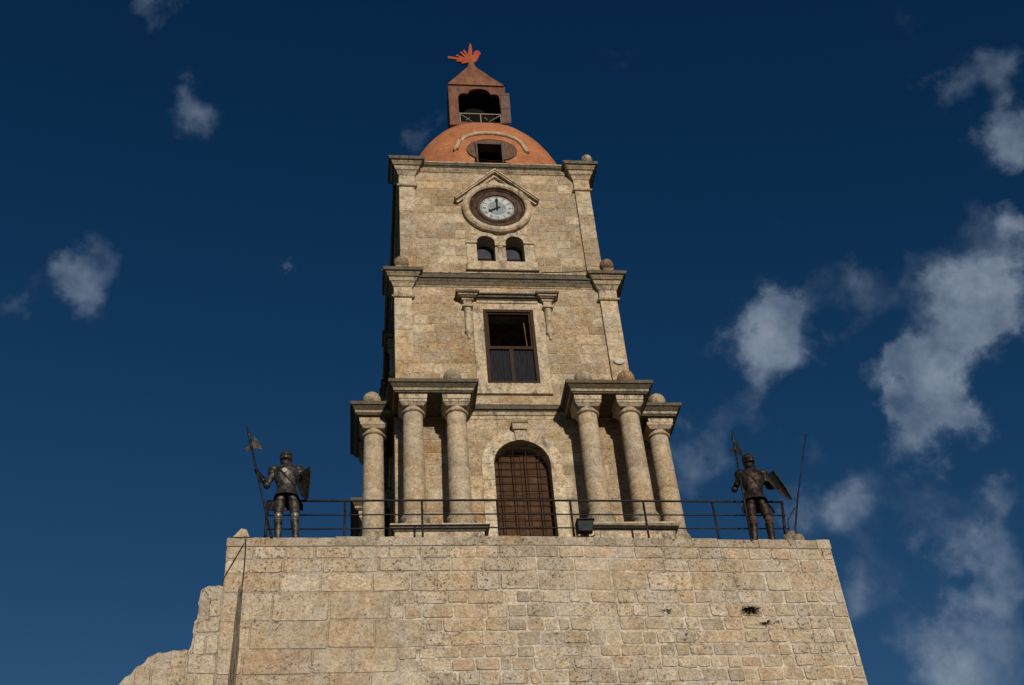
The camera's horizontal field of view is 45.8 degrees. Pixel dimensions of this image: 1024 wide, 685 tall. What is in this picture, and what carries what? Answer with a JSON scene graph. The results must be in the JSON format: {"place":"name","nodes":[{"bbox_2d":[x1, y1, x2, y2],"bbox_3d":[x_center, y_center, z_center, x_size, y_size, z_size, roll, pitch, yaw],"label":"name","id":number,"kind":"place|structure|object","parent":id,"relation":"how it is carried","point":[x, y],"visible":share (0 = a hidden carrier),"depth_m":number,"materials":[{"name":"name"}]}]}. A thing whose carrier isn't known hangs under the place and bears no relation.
{"place":"outdoors","nodes":[
{"label":"outdoors","id":0,"kind":"place"},
{"bbox_2d":[0,0,1023,684],"label":"sky","id":1,"kind":"structure","parent":0,"point":[812,211],"materials":[{"name":"blue"}]},
{"label":"ground","id":2,"kind":"structure","parent":0,"visible":0},
{"bbox_2d":[119,650,187,684],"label":"ruined wall","id":3,"kind":"structure","parent":2,"relation":"on","point":[168,668],"depth_m":21.75,"materials":[{"name":"beige stone"}]},
{"bbox_2d":[185,585,222,684],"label":"buttress","id":4,"kind":"structure","parent":2,"relation":"on","point":[201,660],"depth_m":22.16,"materials":[{"name":"beige stone"}]},
{"bbox_2d":[214,536,867,684],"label":"bastion","id":5,"kind":"object","parent":2,"relation":"on","point":[477,610],"visible":0.98,"depth_m":23.17,"materials":[{"name":"beige stone"}]},
{"bbox_2d":[228,586,242,684],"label":"pipe","id":6,"kind":"object","parent":5,"relation":"hanging from","point":[234,657],"visible":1,"depth_m":22.08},
{"bbox_2d":[236,537,245,655],"bbox_3d":[-4.728,9.149,19.243,0.057,13.932,0.367,7,-42,-15],"label":"cable","id":7,"kind":"object","parent":5,"relation":"attached to","point":[243,568],"visible":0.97,"depth_m":23.11,"materials":[{"name":"black metal"}]},
{"bbox_2d":[233,528,249,537],"bbox_3d":[-5.277,3.755,23.774,0.345,0.285,0.264,1,-40,-7],"label":"loose rock","id":8,"kind":"object","parent":5,"relation":"on","point":[241,533],"visible":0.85,"depth_m":23.67,"materials":[{"name":"beige stone"}]},
{"bbox_2d":[254,450,303,537],"bbox_3d":[-4.671,3.079,24.491,1.076,2.230,0.611,1,-40,-7],"label":"knight statue","id":9,"kind":"object","parent":5,"relation":"on","point":[284,473],"visible":0.92,"depth_m":24.54,"materials":[{"name":"metal"}]},
{"bbox_2d":[243,427,272,538],"bbox_3d":[-5.087,2.763,24.442,0.370,2.780,0.061,-7,-39,-20],"label":"halberd","id":10,"kind":"object","parent":9,"relation":"attached to","point":[255,444],"visible":1,"depth_m":24.75,"materials":[{"name":"black metal"}]},
{"bbox_2d":[296,466,310,499],"bbox_3d":[-4.170,2.875,24.474,0.442,0.735,0.070,-36,-45,25],"label":"shield","id":11,"kind":"object","parent":9,"relation":"attached to","point":[304,484],"visible":1,"depth_m":24.48,"materials":[{"name":"metal"}]},
{"bbox_2d":[350,44,690,538],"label":"clock tower","id":12,"kind":"structure","parent":5,"relation":"on","point":[507,374],"depth_m":30.46,"materials":[{"name":"stone"}]},
{"bbox_2d":[477,247,493,260],"bbox_3d":[-0.749,-2.300,33.528,0.500,1.000,0.050,1,-40,-7],"label":"arched window","id":13,"kind":"structure","parent":12,"relation":"in","point":[483,253],"depth_m":33.65,"materials":[{"name":"grey glass"}]},
{"bbox_2d":[483,309,540,382],"bbox_3d":[-0.041,0.178,30.805,1.304,2.420,0.346,1,-40,-7],"label":"window","id":14,"kind":"structure","parent":12,"relation":"in","point":[505,364],"depth_m":30.49,"materials":[{"name":"brown wood"}]},
{"bbox_2d":[506,247,522,261],"bbox_3d":[0.045,-2.292,33.625,0.500,1.000,0.050,1,-40,-7],"label":"arched window","id":15,"kind":"structure","parent":12,"relation":"in","point":[514,254],"depth_m":33.75,"materials":[{"name":"grey glass"}]},
{"bbox_2d":[494,444,555,535],"bbox_3d":[0.315,4.071,27.533,1.340,4.124,0.291,1,-40,-7],"label":"door","id":16,"kind":"structure","parent":12,"relation":"in","point":[525,477],"depth_m":28.08,"materials":[{"name":"brown wood"}]},
{"bbox_2d":[264,499,788,538],"bbox_3d":[0.445,3.791,24.930,10.875,1.366,0.055,1,-40,-7],"label":"railing","id":17,"kind":"object","parent":5,"relation":"on","point":[645,515],"visible":0.74,"depth_m":25.10,"materials":[{"name":"black metal"}]},
{"bbox_2d":[575,518,595,536],"bbox_3d":[1.508,3.920,24.709,0.408,0.605,0.320,1,-40,-7],"label":"floodlight","id":18,"kind":"object","parent":5,"relation":"attached to","point":[583,526],"visible":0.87,"depth_m":24.77,"materials":[{"name":"black metal"}]},
{"bbox_2d":[740,606,760,612],"bbox_3d":[4.641,5.193,23.577,0.486,0.144,0.154,1,-40,-7],"label":"weed tuft","id":19,"kind":"object","parent":5,"relation":"attached to","point":[751,608],"visible":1,"depth_m":23.62,"materials":[{"name":"green plant"}]},
{"bbox_2d":[731,453,778,539],"bbox_3d":[5.174,3.310,25.640,1.001,2.296,0.532,1,-40,-7],"label":"knight statue","id":20,"kind":"object","parent":5,"relation":"on","point":[754,480],"visible":0.91,"depth_m":25.66,"materials":[{"name":"grey metal"}]},
{"bbox_2d":[729,429,752,540],"bbox_3d":[4.850,2.973,25.627,0.370,2.843,0.061,21,-46,-24],"label":"halberd","id":21,"kind":"object","parent":20,"relation":"attached to","point":[736,449],"visible":1,"depth_m":25.87,"materials":[{"name":"black metal"}]},
{"bbox_2d":[766,471,791,499],"bbox_3d":[5.659,3.044,25.595,0.243,0.776,0.070,-47,-35,15],"label":"shield","id":22,"kind":"object","parent":20,"relation":"attached to","point":[773,479],"visible":1,"depth_m":25.62,"materials":[{"name":"metal"}]},
{"bbox_2d":[783,530,795,538],"bbox_3d":[5.757,4.112,25.061,0.336,0.553,0.314,14,-44,-21],"label":"rubble stone","id":23,"kind":"object","parent":5,"relation":"on","point":[790,533],"visible":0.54,"depth_m":25.05,"materials":[{"name":"beige stone"}]},
{"bbox_2d":[787,434,805,533],"bbox_3d":[6.151,3.122,25.949,0.945,2.826,0.081,1,-40,-7],"label":"leaning pole","id":24,"kind":"object","parent":5,"relation":"on","point":[797,493],"visible":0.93,"depth_m":25.70,"materials":[{"name":"black metal"}]},
{"bbox_2d":[792,533,804,540],"bbox_3d":[5.882,4.066,24.986,0.276,0.299,0.261,13,-43,-21],"label":"rubble stone","id":25,"kind":"object","parent":5,"relation":"on","point":[798,536],"visible":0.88,"depth_m":24.93,"materials":[{"name":"beige stone"}]}
]}

